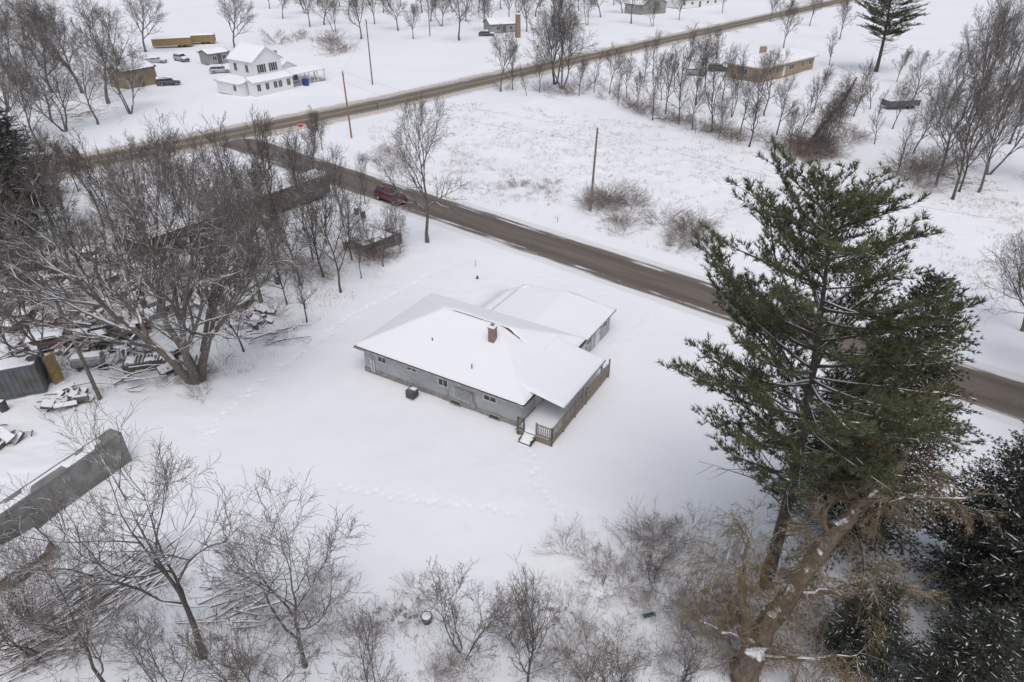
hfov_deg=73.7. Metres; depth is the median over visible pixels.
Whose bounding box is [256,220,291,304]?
bare tree
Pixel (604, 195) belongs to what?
shrub
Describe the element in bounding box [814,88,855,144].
bare tree
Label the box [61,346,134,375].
shrub
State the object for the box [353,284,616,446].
ranch house
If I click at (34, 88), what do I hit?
bare tree
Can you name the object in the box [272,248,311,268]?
shrub
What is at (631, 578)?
shrub
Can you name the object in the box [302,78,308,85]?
rubbish bin
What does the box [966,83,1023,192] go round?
bare tree
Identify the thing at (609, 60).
bare tree
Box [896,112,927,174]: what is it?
bare tree
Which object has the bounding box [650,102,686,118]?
shrub
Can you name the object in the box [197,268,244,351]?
bare tree
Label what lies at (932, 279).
tree
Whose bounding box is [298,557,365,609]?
shrub
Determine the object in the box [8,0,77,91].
bare tree
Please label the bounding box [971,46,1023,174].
bare tree
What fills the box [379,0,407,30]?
bare tree
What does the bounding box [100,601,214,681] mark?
bare tree
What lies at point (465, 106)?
power line
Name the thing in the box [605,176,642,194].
shrub
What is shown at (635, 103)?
shrub
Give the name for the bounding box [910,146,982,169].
shrub
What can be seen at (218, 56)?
door
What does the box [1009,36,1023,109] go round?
bare tree
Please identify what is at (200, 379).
shrub
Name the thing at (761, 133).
shrub
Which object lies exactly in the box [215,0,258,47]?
bare tree
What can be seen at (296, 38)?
shrub
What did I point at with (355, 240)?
bare tree
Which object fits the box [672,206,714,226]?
shrub
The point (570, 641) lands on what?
shrub
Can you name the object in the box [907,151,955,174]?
shrub
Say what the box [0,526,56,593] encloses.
shed
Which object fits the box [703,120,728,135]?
shrub
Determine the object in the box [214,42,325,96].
farmhouse
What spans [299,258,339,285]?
shrub
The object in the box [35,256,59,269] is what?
pallet stack
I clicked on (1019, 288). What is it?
bare tree
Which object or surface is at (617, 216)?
shrub
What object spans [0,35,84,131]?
bare tree
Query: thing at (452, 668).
shrub
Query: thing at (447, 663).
shrub
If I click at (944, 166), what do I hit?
shrub
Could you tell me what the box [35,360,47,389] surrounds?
door
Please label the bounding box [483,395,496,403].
window
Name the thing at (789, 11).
bare tree
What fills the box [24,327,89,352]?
parked car
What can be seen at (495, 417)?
window
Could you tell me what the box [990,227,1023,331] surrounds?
bare tree
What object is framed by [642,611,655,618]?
green tarp
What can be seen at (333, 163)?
bare tree
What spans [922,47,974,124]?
bare tree
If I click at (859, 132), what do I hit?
shrub
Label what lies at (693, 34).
bare tree
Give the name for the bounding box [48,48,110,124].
bare tree
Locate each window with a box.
[256,84,261,91]
[259,64,264,72]
[270,62,275,70]
[377,357,386,364]
[437,378,448,387]
[450,398,460,406]
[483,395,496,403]
[488,412,499,421]
[586,337,591,346]
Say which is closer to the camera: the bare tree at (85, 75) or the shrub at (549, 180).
the shrub at (549, 180)
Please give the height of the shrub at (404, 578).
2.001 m
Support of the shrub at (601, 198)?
on the ground at (418, 480)
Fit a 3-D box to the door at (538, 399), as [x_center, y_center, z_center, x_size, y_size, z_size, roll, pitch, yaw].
[1.986,3.841,49.663,0.165,1.950,0.900,17,36,25]
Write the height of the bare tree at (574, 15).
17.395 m
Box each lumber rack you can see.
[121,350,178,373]
[341,231,388,250]
[354,229,402,254]
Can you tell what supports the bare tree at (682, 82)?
on the ground at (418, 480)
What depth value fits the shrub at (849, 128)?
113.89 m
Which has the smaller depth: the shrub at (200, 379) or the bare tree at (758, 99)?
the shrub at (200, 379)
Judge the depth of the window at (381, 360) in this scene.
53.08 m
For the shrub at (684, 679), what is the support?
on the ground at (418, 480)
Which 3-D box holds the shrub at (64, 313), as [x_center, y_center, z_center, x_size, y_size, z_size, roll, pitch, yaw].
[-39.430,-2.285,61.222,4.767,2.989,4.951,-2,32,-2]
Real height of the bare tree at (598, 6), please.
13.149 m
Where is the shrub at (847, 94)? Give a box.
[795,65,877,156]
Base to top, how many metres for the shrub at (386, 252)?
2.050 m
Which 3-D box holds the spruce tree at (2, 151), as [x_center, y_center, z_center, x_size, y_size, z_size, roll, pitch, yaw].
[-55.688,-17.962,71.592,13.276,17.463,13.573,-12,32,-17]
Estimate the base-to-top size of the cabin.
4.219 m
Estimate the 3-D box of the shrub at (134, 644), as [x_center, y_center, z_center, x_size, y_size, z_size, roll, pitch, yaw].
[-18.245,14.738,33.454,3.926,1.763,3.034,5,32,7]
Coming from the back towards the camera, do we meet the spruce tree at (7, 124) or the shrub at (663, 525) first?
the spruce tree at (7, 124)
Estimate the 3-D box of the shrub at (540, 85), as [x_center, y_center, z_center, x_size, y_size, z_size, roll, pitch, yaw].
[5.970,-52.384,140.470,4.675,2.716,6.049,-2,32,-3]
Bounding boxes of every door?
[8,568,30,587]
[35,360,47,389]
[37,354,48,383]
[217,54,221,62]
[535,395,541,406]
[594,329,599,346]
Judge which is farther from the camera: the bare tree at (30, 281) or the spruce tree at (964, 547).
the bare tree at (30, 281)
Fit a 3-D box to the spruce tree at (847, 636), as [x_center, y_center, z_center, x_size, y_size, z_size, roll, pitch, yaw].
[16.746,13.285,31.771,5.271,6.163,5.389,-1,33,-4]
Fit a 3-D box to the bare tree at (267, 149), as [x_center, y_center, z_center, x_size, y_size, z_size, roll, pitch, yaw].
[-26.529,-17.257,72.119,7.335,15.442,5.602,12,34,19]
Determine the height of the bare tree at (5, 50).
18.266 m
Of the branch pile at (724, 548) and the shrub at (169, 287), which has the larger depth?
the shrub at (169, 287)
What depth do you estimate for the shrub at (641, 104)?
127.54 m
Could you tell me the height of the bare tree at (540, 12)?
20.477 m
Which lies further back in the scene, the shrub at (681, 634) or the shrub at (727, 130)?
the shrub at (727, 130)
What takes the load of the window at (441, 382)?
in the ranch house at (527, 363)
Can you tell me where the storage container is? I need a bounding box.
[0,352,48,399]
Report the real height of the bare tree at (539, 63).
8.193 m
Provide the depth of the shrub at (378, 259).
71.76 m
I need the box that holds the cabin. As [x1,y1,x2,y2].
[482,16,514,33]
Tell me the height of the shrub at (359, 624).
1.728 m
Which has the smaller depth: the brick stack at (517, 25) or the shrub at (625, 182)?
the shrub at (625, 182)
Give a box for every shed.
[0,428,131,544]
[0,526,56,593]
[106,60,156,88]
[197,47,229,64]
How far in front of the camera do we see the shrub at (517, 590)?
36.39 m
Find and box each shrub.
[0,313,77,353]
[0,568,144,681]
[0,611,114,681]
[1,561,73,633]
[4,605,104,676]
[21,304,75,341]
[22,305,88,336]
[24,598,88,643]
[30,207,62,231]
[40,297,90,325]
[43,255,88,272]
[43,295,76,324]
[46,344,85,379]
[57,220,93,246]
[57,308,138,347]
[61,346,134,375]
[62,241,116,269]
[63,220,102,240]
[67,297,130,326]
[77,257,126,288]
[84,612,179,665]
[96,311,156,344]
[97,298,140,325]
[111,281,171,308]
[142,268,199,302]
[151,372,180,388]
[172,361,220,389]
[172,371,211,390]
[175,379,212,405]
[189,289,230,318]
[201,300,257,318]
[206,350,240,374]
[219,604,313,681]
[225,641,283,680]
[233,289,297,324]
[250,587,308,633]
[253,254,310,281]
[257,27,283,39]
[262,35,287,44]
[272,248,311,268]
[281,256,321,281]
[284,34,306,42]
[289,590,349,649]
[293,561,338,602]
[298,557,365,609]
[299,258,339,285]
[301,244,352,276]
[311,260,354,284]
[312,36,348,49]
[313,238,352,260]
[313,595,360,638]
[315,40,355,56]
[316,31,344,43]
[317,33,340,43]
[320,39,347,53]
[324,29,350,39]
[330,38,360,50]
[332,231,372,257]
[332,607,388,653]
[349,237,390,261]
[351,246,391,261]
[354,153,373,161]
[355,248,382,268]
[355,594,393,633]
[358,242,399,264]
[363,238,406,264]
[364,228,410,251]
[365,217,408,237]
[369,144,388,153]
[369,156,399,168]
[371,242,396,262]
[376,599,417,635]
[379,145,408,156]
[379,244,404,262]
[382,146,417,160]
[385,159,413,171]
[386,565,444,614]
[392,588,429,620]
[415,658,452,680]
[422,650,486,681]
[423,639,466,681]
[428,647,459,681]
[436,643,494,681]
[485,596,535,651]
[487,572,549,611]
[491,80,516,89]
[501,617,544,654]
[505,656,544,681]
[507,177,530,186]
[531,83,550,90]
[531,645,564,679]
[533,512,606,557]
[534,608,597,673]
[541,633,595,678]
[542,77,577,95]
[542,174,564,184]
[543,617,603,671]
[544,587,590,621]
[558,81,594,93]
[563,528,613,587]
[568,612,605,647]
[569,79,595,89]
[569,553,631,610]
[571,192,610,216]
[575,185,623,213]
[576,182,624,202]
[579,186,621,209]
[579,618,652,666]
[579,634,620,670]
[580,184,626,207]
[580,186,626,212]
[582,73,608,84]
[586,540,635,578]
[589,181,649,207]
[593,549,647,597]
[595,91,617,99]
[597,210,628,227]
[599,81,623,91]
[602,515,671,574]
[604,213,642,238]
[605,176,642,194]
[606,209,651,230]
[606,211,631,223]
[606,635,632,673]
[607,209,626,222]
[609,188,650,209]
[610,192,649,206]
[610,613,636,638]
[611,494,689,556]
[612,555,661,622]
[616,189,656,211]
[617,92,662,107]
[618,98,645,108]
[621,587,656,622]
[621,648,656,673]
[622,525,694,576]
[627,95,662,111]
[627,584,674,618]
[629,515,683,548]
[631,204,695,231]
[634,106,658,114]
[635,512,689,558]
[635,577,735,644]
[636,508,706,561]
[636,633,677,672]
[637,559,694,613]
[647,628,715,681]
[648,562,753,668]
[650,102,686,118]
[650,604,711,667]
[653,497,723,551]
[654,110,678,124]
[658,107,698,120]
[658,204,725,235]
[658,213,714,245]
[658,223,700,244]
[661,227,702,249]
[662,111,689,127]
[662,232,692,247]
[665,233,693,254]
[666,577,720,638]
[668,216,705,234]
[668,216,707,231]
[669,532,755,617]
[671,209,726,232]
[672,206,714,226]
[674,223,728,249]
[675,219,707,232]
[677,115,718,133]
[677,577,774,656]
[679,596,735,645]
[680,113,704,124]
[693,602,738,647]
[696,586,812,680]
[697,121,724,132]
[699,114,736,127]
[699,119,725,131]
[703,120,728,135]
[713,126,749,145]
[715,127,742,137]
[719,124,749,142]
[724,124,767,142]
[741,123,786,143]
[765,129,818,157]
[769,129,800,146]
[777,138,800,154]
[780,130,840,144]
[781,148,822,163]
[784,129,834,143]
[785,135,835,154]
[786,143,830,165]
[787,129,855,157]
[787,138,841,161]
[792,137,829,160]
[794,132,840,152]
[795,65,877,156]
[798,140,835,163]
[822,140,853,161]
[831,126,869,141]
[838,122,878,140]
[838,129,866,148]
[839,120,859,133]
[869,148,939,174]
[881,146,942,174]
[886,153,942,185]
[890,148,954,177]
[890,159,952,191]
[892,158,930,176]
[896,171,945,193]
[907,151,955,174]
[907,153,971,181]
[909,157,951,174]
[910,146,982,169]
[924,155,959,175]
[931,142,975,162]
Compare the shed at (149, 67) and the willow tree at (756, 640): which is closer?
the willow tree at (756, 640)
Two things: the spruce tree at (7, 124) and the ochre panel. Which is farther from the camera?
the spruce tree at (7, 124)
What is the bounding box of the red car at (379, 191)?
[373,184,407,204]
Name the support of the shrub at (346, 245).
on the ground at (418, 480)
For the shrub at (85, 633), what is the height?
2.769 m
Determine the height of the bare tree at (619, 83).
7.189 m
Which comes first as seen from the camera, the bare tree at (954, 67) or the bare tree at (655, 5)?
the bare tree at (954, 67)
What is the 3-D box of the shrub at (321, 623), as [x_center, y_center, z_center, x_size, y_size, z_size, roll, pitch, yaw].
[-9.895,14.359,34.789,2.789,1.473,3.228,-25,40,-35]
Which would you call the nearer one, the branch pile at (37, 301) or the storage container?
the storage container
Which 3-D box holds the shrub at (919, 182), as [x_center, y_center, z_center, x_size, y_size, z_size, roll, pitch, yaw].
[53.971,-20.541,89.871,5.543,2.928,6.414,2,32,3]
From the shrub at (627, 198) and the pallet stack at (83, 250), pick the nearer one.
the pallet stack at (83, 250)
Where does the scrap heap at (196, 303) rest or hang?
on the ground at (418, 480)
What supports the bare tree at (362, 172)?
on the ground at (418, 480)
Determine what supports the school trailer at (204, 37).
on the ground at (418, 480)
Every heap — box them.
[0,278,36,293]
[0,327,49,357]
[0,424,33,449]
[1,297,36,315]
[27,266,75,285]
[32,306,78,326]
[32,382,94,421]
[50,329,88,365]
[64,308,112,328]
[82,271,107,284]
[83,251,127,268]
[87,320,135,349]
[110,279,150,305]
[113,331,158,363]
[128,301,181,319]
[133,259,172,272]
[155,350,197,386]
[190,286,220,312]
[219,305,277,331]
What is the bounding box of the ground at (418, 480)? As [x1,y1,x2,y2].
[0,0,1023,681]
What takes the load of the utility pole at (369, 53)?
on the ground at (418, 480)
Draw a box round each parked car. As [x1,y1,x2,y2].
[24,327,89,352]
[145,56,166,62]
[155,76,180,85]
[173,52,189,61]
[209,64,230,73]
[478,30,494,35]
[686,67,706,75]
[709,62,727,71]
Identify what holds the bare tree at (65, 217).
on the ground at (418, 480)
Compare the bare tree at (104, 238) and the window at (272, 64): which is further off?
the window at (272, 64)
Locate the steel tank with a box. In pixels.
[69,350,104,371]
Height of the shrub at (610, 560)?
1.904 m
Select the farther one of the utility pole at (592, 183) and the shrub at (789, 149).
the shrub at (789, 149)
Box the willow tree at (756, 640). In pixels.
[669,356,1011,681]
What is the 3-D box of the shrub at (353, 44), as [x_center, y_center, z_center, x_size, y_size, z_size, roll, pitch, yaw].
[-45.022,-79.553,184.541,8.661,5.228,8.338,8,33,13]
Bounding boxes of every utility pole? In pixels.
[54,300,101,399]
[342,70,351,137]
[365,20,372,84]
[428,4,429,35]
[561,40,563,79]
[589,127,598,211]
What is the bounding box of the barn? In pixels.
[624,0,667,14]
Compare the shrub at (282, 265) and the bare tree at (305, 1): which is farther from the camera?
the bare tree at (305, 1)
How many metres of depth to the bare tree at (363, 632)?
30.41 m
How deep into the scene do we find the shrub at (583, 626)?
35.01 m
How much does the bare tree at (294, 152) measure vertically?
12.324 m
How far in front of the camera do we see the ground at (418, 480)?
56.58 m
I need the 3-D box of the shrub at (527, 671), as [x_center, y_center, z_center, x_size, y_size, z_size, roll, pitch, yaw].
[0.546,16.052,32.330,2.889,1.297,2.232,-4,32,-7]
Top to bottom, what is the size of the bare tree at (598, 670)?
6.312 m
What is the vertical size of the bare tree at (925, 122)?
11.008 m
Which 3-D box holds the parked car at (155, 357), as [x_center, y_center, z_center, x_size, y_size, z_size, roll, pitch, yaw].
[-29.086,1.641,55.029,4.000,0.996,1.490,-8,33,-13]
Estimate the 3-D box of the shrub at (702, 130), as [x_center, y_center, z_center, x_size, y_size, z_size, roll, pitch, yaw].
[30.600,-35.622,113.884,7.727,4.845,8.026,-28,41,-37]
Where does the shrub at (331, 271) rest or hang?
on the ground at (418, 480)
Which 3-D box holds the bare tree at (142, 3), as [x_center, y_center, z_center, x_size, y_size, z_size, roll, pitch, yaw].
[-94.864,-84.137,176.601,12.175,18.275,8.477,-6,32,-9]
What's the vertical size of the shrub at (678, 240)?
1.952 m
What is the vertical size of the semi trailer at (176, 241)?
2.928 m
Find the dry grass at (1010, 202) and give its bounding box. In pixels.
[368,69,1023,298]
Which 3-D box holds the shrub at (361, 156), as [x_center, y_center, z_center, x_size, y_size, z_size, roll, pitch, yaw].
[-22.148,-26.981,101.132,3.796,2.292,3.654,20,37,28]
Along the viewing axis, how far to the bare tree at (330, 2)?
206.78 m
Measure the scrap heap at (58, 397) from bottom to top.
1.487 m
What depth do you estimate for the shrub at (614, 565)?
37.74 m
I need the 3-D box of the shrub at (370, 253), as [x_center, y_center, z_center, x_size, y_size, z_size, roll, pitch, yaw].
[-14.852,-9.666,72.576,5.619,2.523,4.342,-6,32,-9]
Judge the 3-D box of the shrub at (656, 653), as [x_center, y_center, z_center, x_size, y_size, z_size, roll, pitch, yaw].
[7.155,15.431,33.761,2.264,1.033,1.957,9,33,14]
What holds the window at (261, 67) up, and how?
in the farmhouse
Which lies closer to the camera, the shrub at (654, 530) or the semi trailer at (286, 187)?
the shrub at (654, 530)
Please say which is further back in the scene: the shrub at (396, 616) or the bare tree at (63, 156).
the bare tree at (63, 156)
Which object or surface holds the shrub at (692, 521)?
on the ground at (418, 480)
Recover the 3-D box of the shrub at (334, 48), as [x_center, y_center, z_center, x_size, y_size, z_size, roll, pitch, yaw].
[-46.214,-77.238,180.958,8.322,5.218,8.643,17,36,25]
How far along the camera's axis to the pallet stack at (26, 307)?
60.70 m
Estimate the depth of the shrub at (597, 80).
145.54 m
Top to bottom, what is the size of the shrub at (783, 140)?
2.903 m
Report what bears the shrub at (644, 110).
on the ground at (418, 480)
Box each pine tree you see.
[655,132,989,589]
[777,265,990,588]
[854,0,929,71]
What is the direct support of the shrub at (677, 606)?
on the ground at (418, 480)
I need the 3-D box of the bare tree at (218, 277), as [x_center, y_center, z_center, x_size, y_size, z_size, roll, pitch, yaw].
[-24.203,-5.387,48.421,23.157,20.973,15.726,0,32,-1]
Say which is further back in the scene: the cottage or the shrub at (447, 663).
the cottage
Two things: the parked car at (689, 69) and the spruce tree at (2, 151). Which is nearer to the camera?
the spruce tree at (2, 151)
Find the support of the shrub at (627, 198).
on the ground at (418, 480)
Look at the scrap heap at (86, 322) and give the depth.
60.47 m
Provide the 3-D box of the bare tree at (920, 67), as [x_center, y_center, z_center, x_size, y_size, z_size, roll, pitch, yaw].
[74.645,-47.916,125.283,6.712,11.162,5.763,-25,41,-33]
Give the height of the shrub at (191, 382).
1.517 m
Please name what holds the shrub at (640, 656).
on the ground at (418, 480)
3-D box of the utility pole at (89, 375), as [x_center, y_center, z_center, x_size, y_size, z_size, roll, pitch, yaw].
[-31.310,0.874,49.419,0.779,8.759,0.300,10,33,15]
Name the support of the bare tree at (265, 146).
on the ground at (418, 480)
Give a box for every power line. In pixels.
[353,75,591,127]
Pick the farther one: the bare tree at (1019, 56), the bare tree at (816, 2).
the bare tree at (816, 2)
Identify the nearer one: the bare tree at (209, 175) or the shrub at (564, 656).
the shrub at (564, 656)
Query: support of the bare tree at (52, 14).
on the ground at (418, 480)
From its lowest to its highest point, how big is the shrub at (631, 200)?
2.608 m
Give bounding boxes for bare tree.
[0,0,60,65]
[0,4,39,86]
[0,21,27,108]
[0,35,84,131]
[0,46,43,133]
[0,58,64,150]
[0,110,321,384]
[0,118,71,227]
[0,122,40,194]
[0,160,47,227]
[0,172,30,270]
[0,195,43,289]
[0,225,44,311]
[0,240,60,383]
[0,297,21,355]
[0,385,282,659]
[0,512,126,681]
[0,531,71,664]
[2,140,77,241]
[3,0,91,92]
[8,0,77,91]
[8,37,75,122]
[12,215,69,302]
[25,0,70,67]
[29,156,101,275]
[32,0,148,103]
[43,132,80,191]
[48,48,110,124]
[53,125,132,242]
[53,133,116,226]
[77,32,153,113]
[84,161,162,280]
[84,205,122,294]
[86,6,133,60]
[90,140,144,226]
[97,108,191,226]
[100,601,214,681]
[103,135,135,188]
[103,267,141,318]
[109,194,161,281]
[120,0,169,51]
[127,127,209,217]
[128,149,237,255]
[156,138,177,207]
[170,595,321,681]
[173,137,234,209]
[184,467,375,681]
[189,152,271,302]
[192,153,263,275]
[196,111,250,215]
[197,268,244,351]
[203,123,238,179]
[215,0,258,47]
[225,148,277,250]
[233,160,291,273]
[236,103,289,243]
[243,136,275,185]
[249,183,331,285]
[254,110,274,169]
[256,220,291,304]
[263,129,323,259]
[273,126,304,189]
[277,250,317,321]
[278,0,290,18]
[278,126,318,229]
[285,111,325,168]
[288,150,378,292]
[290,161,340,277]
[293,0,314,26]
[304,104,332,149]
[306,0,340,31]
[306,153,344,243]
[314,0,344,24]
[319,145,352,225]
[326,597,406,681]
[336,183,364,259]
[342,0,368,38]
[345,214,379,278]
[347,153,368,204]
[354,187,375,256]
[362,0,386,23]
[371,92,470,242]
[373,183,414,240]
[377,213,391,266]
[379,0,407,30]
[386,209,409,246]
[401,0,422,38]
[412,554,522,672]
[421,0,442,21]
[422,0,452,25]
[442,0,475,40]
[468,0,501,19]
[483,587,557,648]
[486,23,520,91]
[501,0,513,16]
[502,549,585,681]
[503,42,519,89]
[513,0,542,31]
[518,62,527,95]
[520,2,598,88]
[523,0,600,84]
[526,51,551,92]
[528,0,549,16]
[531,609,652,681]
[570,58,589,95]
[573,0,598,24]
[587,0,608,16]
[591,50,604,90]
[599,41,627,92]
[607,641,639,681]
[613,68,625,105]
[615,51,639,97]
[620,0,644,23]
[627,67,648,108]
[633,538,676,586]
[636,0,662,25]
[641,27,663,71]
[641,39,657,81]
[644,54,670,119]
[651,42,689,111]
[654,47,669,100]
[659,46,695,122]
[668,38,685,86]
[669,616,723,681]
[670,0,688,19]
[678,74,709,129]
[682,27,722,104]
[683,20,699,66]
[695,27,717,87]
[700,49,728,131]
[713,24,727,74]
[713,86,736,135]
[714,42,739,98]
[724,52,756,116]
[733,70,765,132]
[736,44,750,86]
[740,59,775,146]
[751,47,792,115]
[754,47,780,92]
[768,0,784,21]
[768,0,802,47]
[770,71,803,134]
[782,101,814,149]
[801,75,820,130]
[807,0,826,25]
[807,64,835,112]
[812,91,854,156]
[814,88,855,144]
[826,27,840,64]
[831,73,864,128]
[836,0,858,38]
[852,59,874,114]
[865,54,879,108]
[869,89,892,143]
[890,74,924,128]
[891,46,914,81]
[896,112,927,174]
[903,80,961,153]
[905,48,944,108]
[917,54,1022,162]
[919,76,992,186]
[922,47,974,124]
[941,32,1023,199]
[948,0,1020,108]
[948,29,992,106]
[955,53,1017,191]
[958,0,1023,126]
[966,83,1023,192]
[967,230,1023,321]
[970,66,1023,157]
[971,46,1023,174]
[986,0,1023,95]
[988,0,1022,57]
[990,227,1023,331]
[996,61,1023,129]
[1007,10,1023,76]
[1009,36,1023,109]
[1009,76,1023,143]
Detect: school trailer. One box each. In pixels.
[151,35,191,46]
[176,32,215,43]
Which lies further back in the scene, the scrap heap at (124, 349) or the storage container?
the scrap heap at (124, 349)
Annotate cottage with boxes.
[665,0,719,8]
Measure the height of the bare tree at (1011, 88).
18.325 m
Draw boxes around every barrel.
[0,399,8,412]
[139,296,146,305]
[274,275,279,284]
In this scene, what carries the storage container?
on the ground at (418, 480)
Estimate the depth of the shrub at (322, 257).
69.83 m
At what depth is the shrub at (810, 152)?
101.38 m
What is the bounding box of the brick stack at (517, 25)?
[515,13,520,37]
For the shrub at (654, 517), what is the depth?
39.57 m
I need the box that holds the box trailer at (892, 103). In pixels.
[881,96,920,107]
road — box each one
[7,0,859,184]
[219,139,1023,428]
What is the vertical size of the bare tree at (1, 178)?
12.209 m
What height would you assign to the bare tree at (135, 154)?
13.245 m
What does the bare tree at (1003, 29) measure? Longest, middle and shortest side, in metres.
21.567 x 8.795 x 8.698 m
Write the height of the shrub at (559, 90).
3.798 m
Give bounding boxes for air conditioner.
[405,386,418,399]
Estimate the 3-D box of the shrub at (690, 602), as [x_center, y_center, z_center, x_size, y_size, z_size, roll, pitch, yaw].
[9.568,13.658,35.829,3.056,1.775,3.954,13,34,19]
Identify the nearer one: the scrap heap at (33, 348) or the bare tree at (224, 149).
the scrap heap at (33, 348)
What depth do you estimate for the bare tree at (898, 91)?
112.44 m
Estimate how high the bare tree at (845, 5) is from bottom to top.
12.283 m
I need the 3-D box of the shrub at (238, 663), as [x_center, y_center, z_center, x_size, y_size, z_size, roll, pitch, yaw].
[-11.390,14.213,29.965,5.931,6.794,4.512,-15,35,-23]
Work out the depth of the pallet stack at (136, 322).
59.21 m
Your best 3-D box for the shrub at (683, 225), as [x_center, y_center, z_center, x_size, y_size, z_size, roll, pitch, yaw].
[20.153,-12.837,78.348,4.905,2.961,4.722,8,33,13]
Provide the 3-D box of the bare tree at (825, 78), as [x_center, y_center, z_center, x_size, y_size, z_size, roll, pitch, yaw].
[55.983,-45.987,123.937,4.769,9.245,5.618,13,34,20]
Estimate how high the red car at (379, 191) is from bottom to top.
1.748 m
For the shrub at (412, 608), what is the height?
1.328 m
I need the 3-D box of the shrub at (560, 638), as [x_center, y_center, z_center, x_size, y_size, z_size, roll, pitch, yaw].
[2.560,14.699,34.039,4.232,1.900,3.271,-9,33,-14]
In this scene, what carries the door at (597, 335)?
in the ranch house at (527, 363)
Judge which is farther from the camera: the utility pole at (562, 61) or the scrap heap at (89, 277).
the utility pole at (562, 61)
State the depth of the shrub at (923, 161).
97.53 m
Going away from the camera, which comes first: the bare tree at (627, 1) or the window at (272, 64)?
the window at (272, 64)
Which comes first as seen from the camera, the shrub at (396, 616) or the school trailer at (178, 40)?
the shrub at (396, 616)
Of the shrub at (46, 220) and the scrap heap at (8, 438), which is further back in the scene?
the shrub at (46, 220)
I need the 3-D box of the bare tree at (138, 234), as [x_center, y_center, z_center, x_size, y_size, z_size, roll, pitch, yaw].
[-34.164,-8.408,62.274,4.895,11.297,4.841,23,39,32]
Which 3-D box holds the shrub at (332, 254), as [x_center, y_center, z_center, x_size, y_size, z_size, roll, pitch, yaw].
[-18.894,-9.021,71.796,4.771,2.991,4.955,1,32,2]
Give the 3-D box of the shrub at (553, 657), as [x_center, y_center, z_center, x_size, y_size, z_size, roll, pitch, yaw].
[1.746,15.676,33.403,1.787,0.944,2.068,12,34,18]
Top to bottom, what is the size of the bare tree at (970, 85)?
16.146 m
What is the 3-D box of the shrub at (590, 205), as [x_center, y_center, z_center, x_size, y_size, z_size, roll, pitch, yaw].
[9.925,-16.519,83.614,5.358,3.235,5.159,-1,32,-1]
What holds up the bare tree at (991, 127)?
on the ground at (418, 480)
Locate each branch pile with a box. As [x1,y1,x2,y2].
[0,596,132,681]
[5,345,57,362]
[15,546,138,638]
[25,280,99,312]
[60,522,203,627]
[74,358,168,391]
[165,569,306,628]
[200,243,276,263]
[244,324,310,345]
[689,506,764,581]
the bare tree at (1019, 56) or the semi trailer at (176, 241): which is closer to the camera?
the semi trailer at (176, 241)
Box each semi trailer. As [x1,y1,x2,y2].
[124,211,228,260]
[234,170,330,218]
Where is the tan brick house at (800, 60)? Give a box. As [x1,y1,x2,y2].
[725,46,818,81]
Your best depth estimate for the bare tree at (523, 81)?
134.89 m
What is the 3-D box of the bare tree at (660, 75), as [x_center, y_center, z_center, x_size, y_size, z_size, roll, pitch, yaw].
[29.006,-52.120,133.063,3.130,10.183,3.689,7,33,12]
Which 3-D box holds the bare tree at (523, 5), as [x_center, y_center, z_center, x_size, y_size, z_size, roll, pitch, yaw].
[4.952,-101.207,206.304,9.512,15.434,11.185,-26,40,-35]
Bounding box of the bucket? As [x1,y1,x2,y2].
[421,611,431,624]
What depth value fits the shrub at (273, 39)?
190.90 m
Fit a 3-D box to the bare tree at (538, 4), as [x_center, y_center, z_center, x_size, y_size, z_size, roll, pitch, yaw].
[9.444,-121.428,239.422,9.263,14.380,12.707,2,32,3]
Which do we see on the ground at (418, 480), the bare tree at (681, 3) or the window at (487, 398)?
the bare tree at (681, 3)
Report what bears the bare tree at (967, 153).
on the ground at (418, 480)
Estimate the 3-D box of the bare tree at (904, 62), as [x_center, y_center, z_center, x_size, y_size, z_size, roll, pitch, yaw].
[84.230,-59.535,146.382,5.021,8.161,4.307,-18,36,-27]
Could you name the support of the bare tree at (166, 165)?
on the ground at (418, 480)
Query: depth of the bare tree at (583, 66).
133.97 m
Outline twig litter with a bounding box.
[0,205,760,681]
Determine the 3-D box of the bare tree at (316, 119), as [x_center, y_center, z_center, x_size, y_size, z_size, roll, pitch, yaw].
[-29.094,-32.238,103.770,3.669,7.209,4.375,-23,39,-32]
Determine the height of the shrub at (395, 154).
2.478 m
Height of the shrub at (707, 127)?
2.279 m
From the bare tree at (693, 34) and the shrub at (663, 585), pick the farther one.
the bare tree at (693, 34)
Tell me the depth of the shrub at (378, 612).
35.29 m
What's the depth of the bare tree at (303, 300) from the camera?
58.59 m
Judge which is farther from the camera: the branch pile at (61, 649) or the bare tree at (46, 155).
the bare tree at (46, 155)
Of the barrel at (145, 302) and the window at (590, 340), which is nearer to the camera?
the window at (590, 340)
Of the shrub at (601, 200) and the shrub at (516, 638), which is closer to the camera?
the shrub at (516, 638)
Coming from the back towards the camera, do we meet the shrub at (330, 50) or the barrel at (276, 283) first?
the shrub at (330, 50)
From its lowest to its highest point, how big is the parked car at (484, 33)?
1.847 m
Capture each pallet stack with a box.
[1,318,23,333]
[12,306,35,321]
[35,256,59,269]
[79,245,100,260]
[89,297,104,309]
[104,271,118,282]
[131,313,152,331]
[163,341,180,356]
[233,294,253,308]
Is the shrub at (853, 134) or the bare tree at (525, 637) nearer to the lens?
the bare tree at (525, 637)
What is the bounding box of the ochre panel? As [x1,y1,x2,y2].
[42,352,64,384]
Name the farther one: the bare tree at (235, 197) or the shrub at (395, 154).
the shrub at (395, 154)
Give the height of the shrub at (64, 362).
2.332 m
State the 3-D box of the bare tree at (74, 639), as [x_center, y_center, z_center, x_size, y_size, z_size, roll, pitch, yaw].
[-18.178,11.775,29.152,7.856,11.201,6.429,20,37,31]
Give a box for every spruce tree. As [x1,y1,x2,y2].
[0,106,69,206]
[0,129,71,238]
[802,573,923,681]
[873,597,1023,681]
[891,416,1023,628]
[923,496,1023,681]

